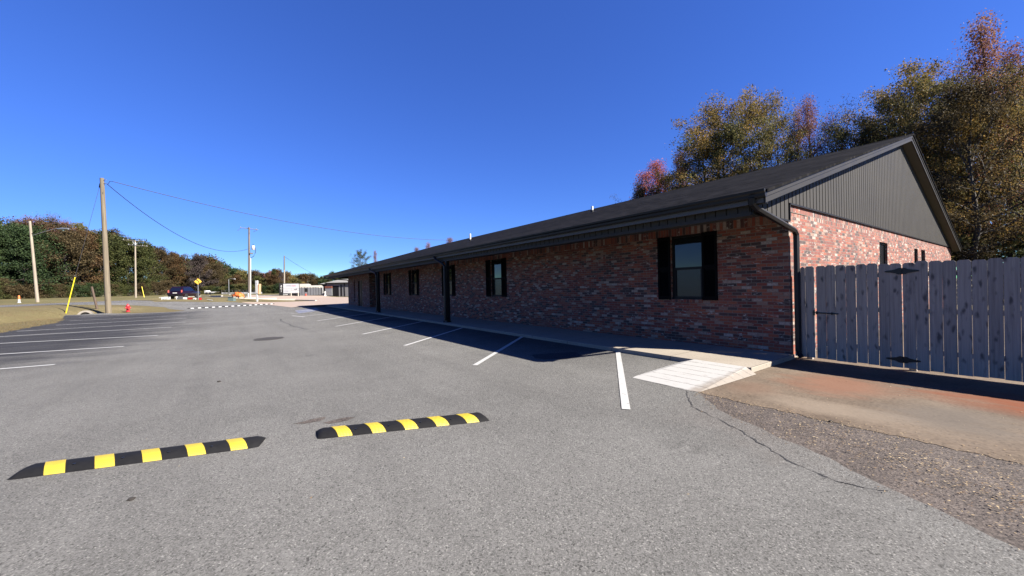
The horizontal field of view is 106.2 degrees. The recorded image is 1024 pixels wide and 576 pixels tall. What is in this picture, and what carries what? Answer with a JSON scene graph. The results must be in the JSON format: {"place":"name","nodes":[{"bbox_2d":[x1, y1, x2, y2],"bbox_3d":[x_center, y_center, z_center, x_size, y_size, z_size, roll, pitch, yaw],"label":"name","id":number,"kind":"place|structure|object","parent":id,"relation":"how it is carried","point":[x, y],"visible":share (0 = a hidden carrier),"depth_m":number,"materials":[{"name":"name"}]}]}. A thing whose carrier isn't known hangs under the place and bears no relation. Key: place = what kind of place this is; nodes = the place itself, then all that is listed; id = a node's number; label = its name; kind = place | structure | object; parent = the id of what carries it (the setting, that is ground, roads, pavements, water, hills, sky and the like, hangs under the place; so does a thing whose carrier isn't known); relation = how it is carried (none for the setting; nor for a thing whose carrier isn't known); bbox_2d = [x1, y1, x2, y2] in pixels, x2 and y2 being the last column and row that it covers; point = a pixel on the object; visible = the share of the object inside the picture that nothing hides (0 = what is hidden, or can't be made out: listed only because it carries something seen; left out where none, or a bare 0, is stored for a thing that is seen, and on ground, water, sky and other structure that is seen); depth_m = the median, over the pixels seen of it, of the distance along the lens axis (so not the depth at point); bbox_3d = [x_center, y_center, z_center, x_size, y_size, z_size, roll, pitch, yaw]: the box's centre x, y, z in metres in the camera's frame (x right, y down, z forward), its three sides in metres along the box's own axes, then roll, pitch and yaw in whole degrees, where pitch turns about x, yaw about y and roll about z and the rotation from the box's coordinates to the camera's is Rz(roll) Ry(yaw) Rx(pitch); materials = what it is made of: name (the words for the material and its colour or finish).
{"place":"outdoors","nodes":[
{"label":"outdoors","id":0,"kind":"place"},
{"bbox_2d":[0,295,273,306],"bbox_3d":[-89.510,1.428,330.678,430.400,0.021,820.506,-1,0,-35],"label":"road","id":1,"kind":"structure","parent":0,"point":[84,302],"depth_m":43.26,"materials":[{"name":"grey asphalt"}]},
{"label":"road markings","id":2,"kind":"structure","parent":1,"relation":"on","visible":0},
{"bbox_2d":[167,286,199,298],"bbox_3d":[-51.889,0.712,60.950,2.280,1.952,5.100,-1,0,-13],"label":"parked car","id":3,"kind":"object","parent":2,"relation":"on","point":[175,291],"visible":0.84,"depth_m":59.16,"materials":[{"name":"blue paint"}]},
{"bbox_2d":[134,297,299,301],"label":"grass island","id":4,"kind":"structure","parent":0,"point":[219,299],"depth_m":57.33,"materials":[{"name":"plant"}]},
{"bbox_2d":[255,281,260,301],"bbox_3d":[-38.362,0.521,58.151,0.534,3.301,0.598,-1,0,0],"label":"sign post","id":5,"kind":"object","parent":4,"relation":"on","point":[257,288],"visible":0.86,"depth_m":57.95,"materials":[{"name":"white metal"}]},
{"bbox_2d":[0,278,971,357],"bbox_3d":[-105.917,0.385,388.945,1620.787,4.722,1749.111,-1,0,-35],"label":"grass ground","id":6,"kind":"structure","parent":0,"point":[20,314],"depth_m":34.95,"materials":[{"name":"plant"}]},
{"bbox_2d":[0,277,16,296],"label":"shrub","id":7,"kind":"object","parent":6,"relation":"on","point":[6,289],"visible":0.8,"depth_m":66.94,"materials":[{"name":"green plant"}]},
{"bbox_2d":[0,219,22,298],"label":"broadleaf tree","id":8,"kind":"object","parent":6,"relation":"on","point":[8,226],"visible":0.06,"depth_m":79.68,"materials":[{"name":"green plant"}]},
{"bbox_2d":[0,228,26,294],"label":"tree","id":9,"kind":"object","parent":6,"relation":"on","point":[4,242],"visible":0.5,"depth_m":71.59,"materials":[{"name":"green plant"}]},
{"bbox_2d":[6,283,30,298],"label":"shrub","id":10,"kind":"object","parent":6,"relation":"on","point":[18,287],"visible":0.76,"depth_m":68.66,"materials":[{"name":"green plant"}]},
{"bbox_2d":[0,215,44,258],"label":"broadleaf tree","id":11,"kind":"object","parent":6,"relation":"on","point":[17,221],"visible":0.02,"depth_m":83.57,"materials":[{"name":"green plant"}]},
{"bbox_2d":[0,226,61,298],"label":"evergreen tree","id":12,"kind":"object","parent":6,"relation":"on","point":[22,236],"visible":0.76,"depth_m":71.08,"materials":[{"name":"green plant"}]},
{"bbox_2d":[17,283,44,298],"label":"shrub","id":13,"kind":"object","parent":6,"relation":"on","point":[32,293],"visible":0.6,"depth_m":70.76,"materials":[{"name":"green plant"}]},
{"bbox_2d":[6,215,58,268],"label":"thin tree","id":14,"kind":"object","parent":6,"relation":"on","point":[34,221],"visible":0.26,"depth_m":84.57,"materials":[{"name":"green plant"}]},
{"bbox_2d":[16,279,53,298],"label":"shrub","id":15,"kind":"object","parent":6,"relation":"on","point":[38,289],"visible":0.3,"depth_m":72.61,"materials":[{"name":"green plant"}]},
{"bbox_2d":[4,223,78,294],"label":"broadleaf tree","id":16,"kind":"object","parent":6,"relation":"on","point":[41,237],"visible":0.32,"depth_m":77.22,"materials":[{"name":"green plant"}]},
{"bbox_2d":[23,214,73,297],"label":"broadleaf tree","id":17,"kind":"object","parent":6,"relation":"on","point":[50,226],"visible":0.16,"depth_m":86.07,"materials":[{"name":"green plant"}]},
{"bbox_2d":[28,221,68,301],"bbox_3d":[-53.384,-3.011,44.409,4.540,9.534,0.320,-1,0,0],"label":"street light","id":18,"kind":"object","parent":6,"relation":"on","point":[34,265],"visible":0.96,"depth_m":44.33,"materials":[{"name":"metal"}]},
{"bbox_2d":[42,285,60,297],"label":"shrub","id":19,"kind":"object","parent":6,"relation":"on","point":[53,292],"visible":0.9,"depth_m":73.54,"materials":[{"name":"green plant"}]},
{"bbox_2d":[49,283,69,297],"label":"shrub","id":20,"kind":"object","parent":6,"relation":"on","point":[59,287],"visible":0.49,"depth_m":75.97,"materials":[{"name":"green plant"}]},
{"bbox_2d":[57,285,75,297],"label":"shrub","id":21,"kind":"object","parent":6,"relation":"on","point":[68,289],"visible":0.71,"depth_m":77.23,"materials":[{"name":"green plant"}]},
{"bbox_2d":[35,229,101,295],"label":"broadleaf tree","id":22,"kind":"object","parent":6,"relation":"on","point":[75,243],"visible":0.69,"depth_m":80.54,"materials":[{"name":"green plant"}]},
{"bbox_2d":[65,284,89,296],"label":"shrub","id":23,"kind":"object","parent":6,"relation":"on","point":[77,287],"visible":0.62,"depth_m":79.14,"materials":[{"name":"green plant"}]},
{"bbox_2d":[55,221,102,295],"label":"broadleaf tree","id":24,"kind":"object","parent":6,"relation":"on","point":[77,224],"visible":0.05,"depth_m":96.22,"materials":[{"name":"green plant"}]},
{"bbox_2d":[49,227,113,294],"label":"broadleaf tree","id":25,"kind":"object","parent":6,"relation":"on","point":[93,238],"visible":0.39,"depth_m":84.89,"materials":[{"name":"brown plant"}]},
{"bbox_2d":[0,308,166,332],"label":"dry grass","id":26,"kind":"structure","parent":6,"relation":"on","point":[30,323],"depth_m":22.98,"materials":[{"name":"beige plant"}]},
{"bbox_2d":[80,282,103,296],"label":"shrub","id":27,"kind":"object","parent":6,"relation":"on","point":[90,285],"visible":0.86,"depth_m":82.09,"materials":[{"name":"green plant"}]},
{"bbox_2d":[88,279,115,296],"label":"shrub","id":28,"kind":"object","parent":6,"relation":"on","point":[102,287],"visible":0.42,"depth_m":85.98,"materials":[{"name":"green plant"}]},
{"bbox_2d":[75,229,130,292],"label":"broadleaf tree","id":29,"kind":"object","parent":6,"relation":"on","point":[115,244],"visible":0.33,"depth_m":90.81,"materials":[{"name":"green plant"}]},
{"bbox_2d":[99,178,111,312],"bbox_3d":[-34.996,-3.404,33.058,0.764,12.076,0.402,-1,0,-2],"label":"utility pole","id":30,"kind":"object","parent":6,"relation":"on","point":[107,295],"visible":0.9,"depth_m":32.95,"materials":[{"name":"wood"}]},
{"bbox_2d":[65,190,98,312],"bbox_3d":[-36.243,-3.302,32.377,2.329,10.917,0.443,-1,0,-26],"label":"guy wire","id":31,"kind":"object","parent":30,"relation":"attached to","point":[77,268],"visible":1,"depth_m":32.08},
{"bbox_2d":[92,228,131,280],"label":"broadleaf tree","id":32,"kind":"object","parent":6,"relation":"on","point":[114,231],"visible":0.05,"depth_m":101.13,"materials":[{"name":"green plant"}]},
{"bbox_2d":[93,239,141,293],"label":"broadleaf tree","id":33,"kind":"object","parent":6,"relation":"on","point":[122,278],"visible":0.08,"depth_m":95.67,"materials":[{"name":"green plant"}]},
{"bbox_2d":[111,285,127,295],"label":"shrub","id":34,"kind":"object","parent":6,"relation":"on","point":[120,288],"visible":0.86,"depth_m":89.27,"materials":[{"name":"green plant"}]},
{"bbox_2d":[92,236,158,294],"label":"broadleaf tree","id":35,"kind":"object","parent":6,"relation":"on","point":[129,248],"visible":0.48,"depth_m":97.98,"materials":[{"name":"green plant"}]},
{"bbox_2d":[122,285,137,295],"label":"shrub","id":36,"kind":"object","parent":6,"relation":"on","point":[129,288],"visible":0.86,"depth_m":92.55,"materials":[{"name":"green plant"}]},
{"bbox_2d":[123,239,147,297],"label":"utility pole","id":37,"kind":"object","parent":6,"relation":"on","point":[135,244],"visible":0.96,"depth_m":70.14,"materials":[{"name":"wood"}]},
{"bbox_2d":[130,282,152,295],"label":"shrub","id":38,"kind":"object","parent":6,"relation":"on","point":[139,288],"visible":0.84,"depth_m":94.73,"materials":[{"name":"green plant"}]},
{"bbox_2d":[124,242,167,295],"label":"broadleaf tree","id":39,"kind":"object","parent":6,"relation":"on","point":[149,250],"visible":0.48,"depth_m":102.35,"materials":[{"name":"green plant"}]},
{"bbox_2d":[149,281,167,294],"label":"shrub","id":40,"kind":"object","parent":6,"relation":"on","point":[156,285],"visible":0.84,"depth_m":100.73,"materials":[{"name":"green plant"}]},
{"bbox_2d":[136,246,182,294],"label":"broadleaf tree","id":41,"kind":"object","parent":6,"relation":"on","point":[160,254],"visible":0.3,"depth_m":110.37,"materials":[{"name":"green plant"}]},
{"bbox_2d":[158,279,178,292],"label":"shrub","id":42,"kind":"object","parent":6,"relation":"on","point":[168,283],"visible":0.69,"depth_m":103.51,"materials":[{"name":"green plant"}]},
{"bbox_2d":[152,251,189,288],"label":"broadleaf tree","id":43,"kind":"object","parent":6,"relation":"on","point":[176,263],"visible":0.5,"depth_m":114.28,"materials":[{"name":"brown plant"}]},
{"bbox_2d":[185,253,218,292],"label":"broadleaf tree","id":44,"kind":"object","parent":6,"relation":"on","point":[197,262],"visible":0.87,"depth_m":116.75,"materials":[{"name":"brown plant"}]},
{"bbox_2d":[200,262,234,292],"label":"broadleaf tree","id":45,"kind":"object","parent":6,"relation":"on","point":[217,271],"visible":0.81,"depth_m":121.49,"materials":[{"name":"brown plant"}]},
{"bbox_2d":[264,274,282,290],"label":"broadleaf tree","id":46,"kind":"object","parent":6,"relation":"on","point":[273,279],"visible":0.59,"depth_m":127.46,"materials":[{"name":"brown plant"}]},
{"bbox_2d":[279,283,299,295],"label":"monument sign","id":47,"kind":"object","parent":6,"relation":"on","point":[285,289],"visible":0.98,"depth_m":81.36,"materials":[{"name":"white paint"}]},
{"bbox_2d":[243,295,348,306],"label":"concrete yard","id":48,"kind":"structure","parent":6,"relation":"on","point":[324,301],"depth_m":56.11,"materials":[{"name":"beige concrete"}]},
{"bbox_2d":[159,295,316,300],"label":"kerb","id":49,"kind":"structure","parent":48,"relation":"on","point":[253,298],"depth_m":64.77,"materials":[{"name":"beige concrete"}]},
{"bbox_2d":[240,226,257,297],"bbox_3d":[-44.189,-4.242,64.480,3.449,12.194,0.477,-1,0,-3],"label":"utility pole","id":50,"kind":"object","parent":48,"relation":"on","point":[249,269],"visible":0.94,"depth_m":64.43,"materials":[{"name":"wood"}]},
{"bbox_2d":[300,287,323,295],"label":"grey fence","id":51,"kind":"object","parent":48,"relation":"on","point":[311,291],"visible":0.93,"depth_m":88.97,"materials":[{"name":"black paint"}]},
{"bbox_2d":[321,279,347,296],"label":"house","id":52,"kind":"structure","parent":6,"relation":"on","point":[340,288],"depth_m":93.84,"materials":[{"name":"grey"}]},
{"bbox_2d":[347,249,371,278],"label":"oak tree","id":53,"kind":"object","parent":6,"relation":"on","point":[359,254],"visible":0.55,"depth_m":99.53,"materials":[{"name":"green plant"}]},
{"bbox_2d":[0,301,1023,575],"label":"parking lot","id":54,"kind":"structure","parent":6,"relation":"on","point":[560,463],"depth_m":3.35,"materials":[{"name":"grey asphalt"}]},
{"bbox_2d":[7,436,265,479],"bbox_3d":[-3.541,1.622,3.770,1.904,0.056,0.290,-1,0,-18],"label":"speed bump","id":55,"kind":"object","parent":54,"relation":"on","point":[93,462],"visible":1,"depth_m":3.67,"materials":[{"name":"black rubber"}]},
{"bbox_2d":[0,309,629,408],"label":"parking lines","id":56,"kind":"object","parent":54,"relation":"on","point":[625,404],"visible":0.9,"depth_m":8.75,"materials":[{"name":"white paint"}]},
{"bbox_2d":[316,412,489,438],"bbox_3d":[-1.242,1.569,4.462,1.953,0.056,0.290,-1,0,-14],"label":"speed bump","id":57,"kind":"object","parent":54,"relation":"on","point":[380,427],"visible":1,"depth_m":4.37,"materials":[{"name":"black rubber"}]},
{"bbox_2d":[633,359,755,391],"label":"kerb ramp","id":58,"kind":"structure","parent":54,"relation":"on","point":[696,375],"depth_m":6.45,"materials":[{"name":"white paint"}]},
{"bbox_2d":[327,305,793,371],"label":"walkway","id":59,"kind":"structure","parent":6,"relation":"on","point":[754,360],"depth_m":9.90,"materials":[{"name":"concrete"}]},
{"bbox_2d":[614,182,662,203],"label":"oak tree","id":60,"kind":"object","parent":6,"relation":"on","point":[640,193],"visible":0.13,"depth_m":43.33,"materials":[{"name":"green plant"}]},
{"bbox_2d":[323,133,961,357],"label":"brick building","id":61,"kind":"structure","parent":6,"relation":"on","point":[720,262],"depth_m":10.89,"materials":[{"name":"red brick"}]},
{"bbox_2d":[358,280,362,305],"bbox_3d":[-13.869,0.489,35.367,0.060,2.350,1.500,-1,0,-35],"label":"door","id":62,"kind":"structure","parent":61,"relation":"in","point":[360,282],"depth_m":35.55,"materials":[{"name":"black paint"}]},
{"bbox_2d":[383,273,390,295],"bbox_3d":[-9.307,-0.263,28.864,0.155,1.695,1.700,-1,0,-35],"label":"window","id":63,"kind":"structure","parent":61,"relation":"in","point":[388,275],"depth_m":29.07,"materials":[{"name":"black glass"}]},
{"bbox_2d":[408,269,418,295],"bbox_3d":[-6.206,-0.314,24.517,0.155,1.695,1.680,-1,0,-35],"label":"window","id":64,"kind":"structure","parent":61,"relation":"in","point":[415,273],"depth_m":24.66,"materials":[{"name":"black glass"}]},
{"bbox_2d":[441,265,455,296],"bbox_3d":[-3.338,-0.361,20.495,0.155,1.695,1.560,-1,0,-35],"label":"window","id":65,"kind":"structure","parent":61,"relation":"in","point":[451,267],"depth_m":20.24,"materials":[{"name":"black paint"}]},
{"bbox_2d":[485,258,506,297],"bbox_3d":[-0.655,-0.405,16.734,0.155,1.695,1.600,-1,0,-35],"label":"window","id":66,"kind":"structure","parent":61,"relation":"in","point":[499,277],"depth_m":16.82,"materials":[{"name":"black paint"}]},
{"bbox_2d":[657,231,717,302],"bbox_3d":[4.393,-0.488,9.656,0.155,1.695,1.550,-1,0,-35],"label":"window","id":67,"kind":"structure","parent":61,"relation":"in","point":[694,256],"depth_m":9.65,"materials":[{"name":"black glass"}]},
{"bbox_2d":[879,242,885,263],"bbox_3d":[11.802,-0.704,12.313,1.000,1.490,0.050,-1,0,-35],"label":"window","id":68,"kind":"structure","parent":61,"relation":"in","point":[881,245],"depth_m":12.48,"materials":[{"name":"black glass"}]},
{"bbox_2d":[630,170,655,199],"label":"sweetgum tree","id":69,"kind":"object","parent":6,"relation":"on","point":[646,177],"visible":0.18,"depth_m":50.87,"materials":[{"name":"red plant"}]},
{"bbox_2d":[645,158,668,194],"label":"sweetgum tree","id":70,"kind":"object","parent":6,"relation":"on","point":[656,167],"visible":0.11,"depth_m":51.11,"materials":[{"name":"red plant"}]},
{"bbox_2d":[644,156,692,193],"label":"oak tree","id":71,"kind":"object","parent":6,"relation":"on","point":[661,181],"visible":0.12,"depth_m":47.75,"materials":[{"name":"green plant"}]},
{"bbox_2d":[665,150,688,189],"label":"sweetgum tree","id":72,"kind":"object","parent":6,"relation":"on","point":[674,161],"visible":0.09,"depth_m":45.86,"materials":[{"name":"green plant"}]},
{"bbox_2d":[662,127,751,188],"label":"oak tree","id":73,"kind":"object","parent":6,"relation":"on","point":[701,149],"visible":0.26,"depth_m":38.02,"materials":[{"name":"green plant"}]},
{"bbox_2d":[661,108,769,188],"bbox_3d":[21.047,-8.176,39.619,13.656,18.570,11.325,-1,0,-33],"label":"oak tree","id":74,"kind":"object","parent":6,"relation":"on","point":[734,134],"visible":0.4,"depth_m":37.02,"materials":[{"name":"green plant"}]},
{"bbox_2d":[664,83,768,190],"bbox_3d":[23.141,-9.963,41.051,13.319,22.084,13.350,-1,0,28],"label":"oak tree","id":75,"kind":"object","parent":6,"relation":"on","point":[713,117],"visible":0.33,"depth_m":40.59,"materials":[{"name":"green plant"}]},
{"bbox_2d":[714,87,828,174],"bbox_3d":[24.972,-9.233,38.686,10.490,20.556,10.466,-1,0,8],"label":"oak tree","id":76,"kind":"object","parent":6,"relation":"on","point":[763,111],"visible":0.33,"depth_m":36.87,"materials":[{"name":"green plant"}]},
{"bbox_2d":[745,141,800,170],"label":"thin tree","id":77,"kind":"object","parent":6,"relation":"on","point":[775,163],"visible":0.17,"depth_m":34.56,"materials":[{"name":"green plant"}]},
{"bbox_2d":[731,109,827,170],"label":"oak tree","id":78,"kind":"object","parent":6,"relation":"on","point":[767,144],"visible":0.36,"depth_m":34.27,"materials":[{"name":"green plant"}]},
{"bbox_2d":[789,103,804,158],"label":"sweetgum tree","id":79,"kind":"object","parent":6,"relation":"on","point":[797,123],"visible":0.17,"depth_m":35.30,"materials":[{"name":"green plant"}]},
{"bbox_2d":[794,92,827,158],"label":"sweetgum tree","id":80,"kind":"object","parent":6,"relation":"on","point":[807,116],"visible":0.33,"depth_m":34.04,"materials":[{"name":"red plant"}]},
{"bbox_2d":[789,104,849,156],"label":"thin tree","id":81,"kind":"object","parent":6,"relation":"on","point":[826,138],"visible":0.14,"depth_m":32.71,"materials":[{"name":"green plant"}]},
{"bbox_2d":[818,94,868,152],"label":"thin tree","id":82,"kind":"object","parent":6,"relation":"on","point":[842,119],"visible":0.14,"depth_m":33.92,"materials":[{"name":"green plant"}]},
{"bbox_2d":[774,113,917,164],"bbox_3d":[27.139,-6.540,30.633,9.539,15.091,7.911,-1,0,44],"label":"oak tree","id":83,"kind":"object","parent":6,"relation":"on","point":[837,133],"visible":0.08,"depth_m":30.84,"materials":[{"name":"green plant"}]},
{"bbox_2d":[701,315,1023,463],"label":"concrete apron","id":84,"kind":"object","parent":6,"relation":"on","point":[984,415],"visible":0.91,"depth_m":5.04,"materials":[{"name":"beige concrete"}]},
{"bbox_2d":[849,96,891,145],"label":"thin tree","id":85,"kind":"object","parent":6,"relation":"on","point":[868,115],"visible":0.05,"depth_m":33.81,"materials":[{"name":"green plant"}]},
{"bbox_2d":[818,116,959,219],"bbox_3d":[28.977,-6.125,30.082,7.432,14.218,8.418,-1,0,14],"label":"oak tree","id":86,"kind":"object","parent":6,"relation":"on","point":[869,129],"visible":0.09,"depth_m":28.98,"materials":[{"name":"green plant"}]},
{"bbox_2d":[795,256,1023,381],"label":"wooden fence","id":87,"kind":"object","parent":6,"relation":"on","point":[980,299],"visible":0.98,"depth_m":6.39,"materials":[{"name":"grey wood"}]},
{"bbox_2d":[832,67,990,216],"bbox_3d":[31.159,-7.901,30.873,9.283,17.688,10.515,-1,0,0],"label":"oak tree","id":88,"kind":"object","parent":6,"relation":"on","point":[880,112],"visible":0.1,"depth_m":30.50,"materials":[{"name":"green plant"}]},
{"bbox_2d":[833,57,1017,233],"bbox_3d":[31.606,-8.379,30.460,10.021,18.634,11.351,-1,0,-2],"label":"oak tree","id":89,"kind":"object","parent":6,"relation":"on","point":[916,66],"visible":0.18,"depth_m":29.14,"materials":[{"name":"green plant"}]},
{"bbox_2d":[843,59,1023,253],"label":"oak tree","id":90,"kind":"object","parent":6,"relation":"on","point":[921,83],"visible":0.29,"depth_m":26.41,"materials":[{"name":"green plant"}]},
{"bbox_2d":[894,55,1023,266],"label":"oak tree","id":91,"kind":"object","parent":6,"relation":"on","point":[973,253],"visible":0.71,"depth_m":23.10,"materials":[{"name":"green plant"}]},
{"bbox_2d":[910,95,1023,269],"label":"oak tree","id":92,"kind":"object","parent":6,"relation":"on","point":[963,196],"visible":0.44,"depth_m":24.30,"materials":[{"name":"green plant"}]},
{"bbox_2d":[917,36,1021,233],"bbox_3d":[33.297,-8.698,29.280,5.916,19.200,8.420,-1,0,-2],"label":"thin tree","id":93,"kind":"object","parent":6,"relation":"on","point":[961,77],"visible":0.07,"depth_m":28.30,"materials":[{"name":"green plant"}]},
{"bbox_2d":[920,8,1023,258],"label":"sweetgum tree","id":94,"kind":"object","parent":6,"relation":"on","point":[983,60],"visible":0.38,"depth_m":25.29,"materials":[{"name":"red plant"}]},
{"bbox_2d":[921,65,1023,283],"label":"oak tree","id":95,"kind":"object","parent":6,"relation":"on","point":[1020,206],"visible":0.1,"depth_m":24.80,"materials":[{"name":"green plant"}]},
{"bbox_2d":[951,230,1017,293],"bbox_3d":[28.127,-1.525,24.630,5.842,5.024,5.294,-1,0,39],"label":"shrub","id":96,"kind":"object","parent":6,"relation":"on","point":[964,240],"visible":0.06,"depth_m":23.90,"materials":[{"name":"green plant"}]},
{"bbox_2d":[953,59,1023,252],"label":"thin tree","id":97,"kind":"object","parent":6,"relation":"on","point":[1018,111],"visible":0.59,"depth_m":22.78,"materials":[{"name":"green plant"}]},
{"bbox_2d":[971,39,1023,256],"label":"sweetgum tree","id":98,"kind":"object","parent":6,"relation":"on","point":[1014,52],"visible":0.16,"depth_m":26.35,"materials":[{"name":"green plant"}]},
{"bbox_2d":[984,235,1023,296],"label":"shrub","id":99,"kind":"object","parent":6,"relation":"on","point":[1019,251],"visible":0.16,"depth_m":22.24,"materials":[{"name":"green plant"}]},
{"bbox_2d":[0,0,1023,278],"label":"sky","id":100,"kind":"structure","parent":0,"point":[419,120],"materials":[{"name":"blue"}]},
{"bbox_2d":[687,391,1023,565],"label":"gravel","id":101,"kind":"structure","parent":0,"point":[978,509],"depth_m":3.24,"materials":[{"name":"grey gravel"}]},
{"bbox_2d":[146,388,1023,549],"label":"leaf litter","id":102,"kind":"object","parent":101,"relation":"on","point":[902,461],"visible":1,"depth_m":3.24,"materials":[{"name":"brown plant"}]},
{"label":"cable loop","id":103,"kind":"object","parent":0,"visible":0},
{"bbox_2d":[113,181,431,239],"bbox_3d":[-21.541,-8.197,47.505,0.052,2.603,38.480,-1,0,41],"label":"power cable","id":104,"kind":"object","parent":103,"relation":"attached to","point":[261,216],"visible":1,"depth_m":41.24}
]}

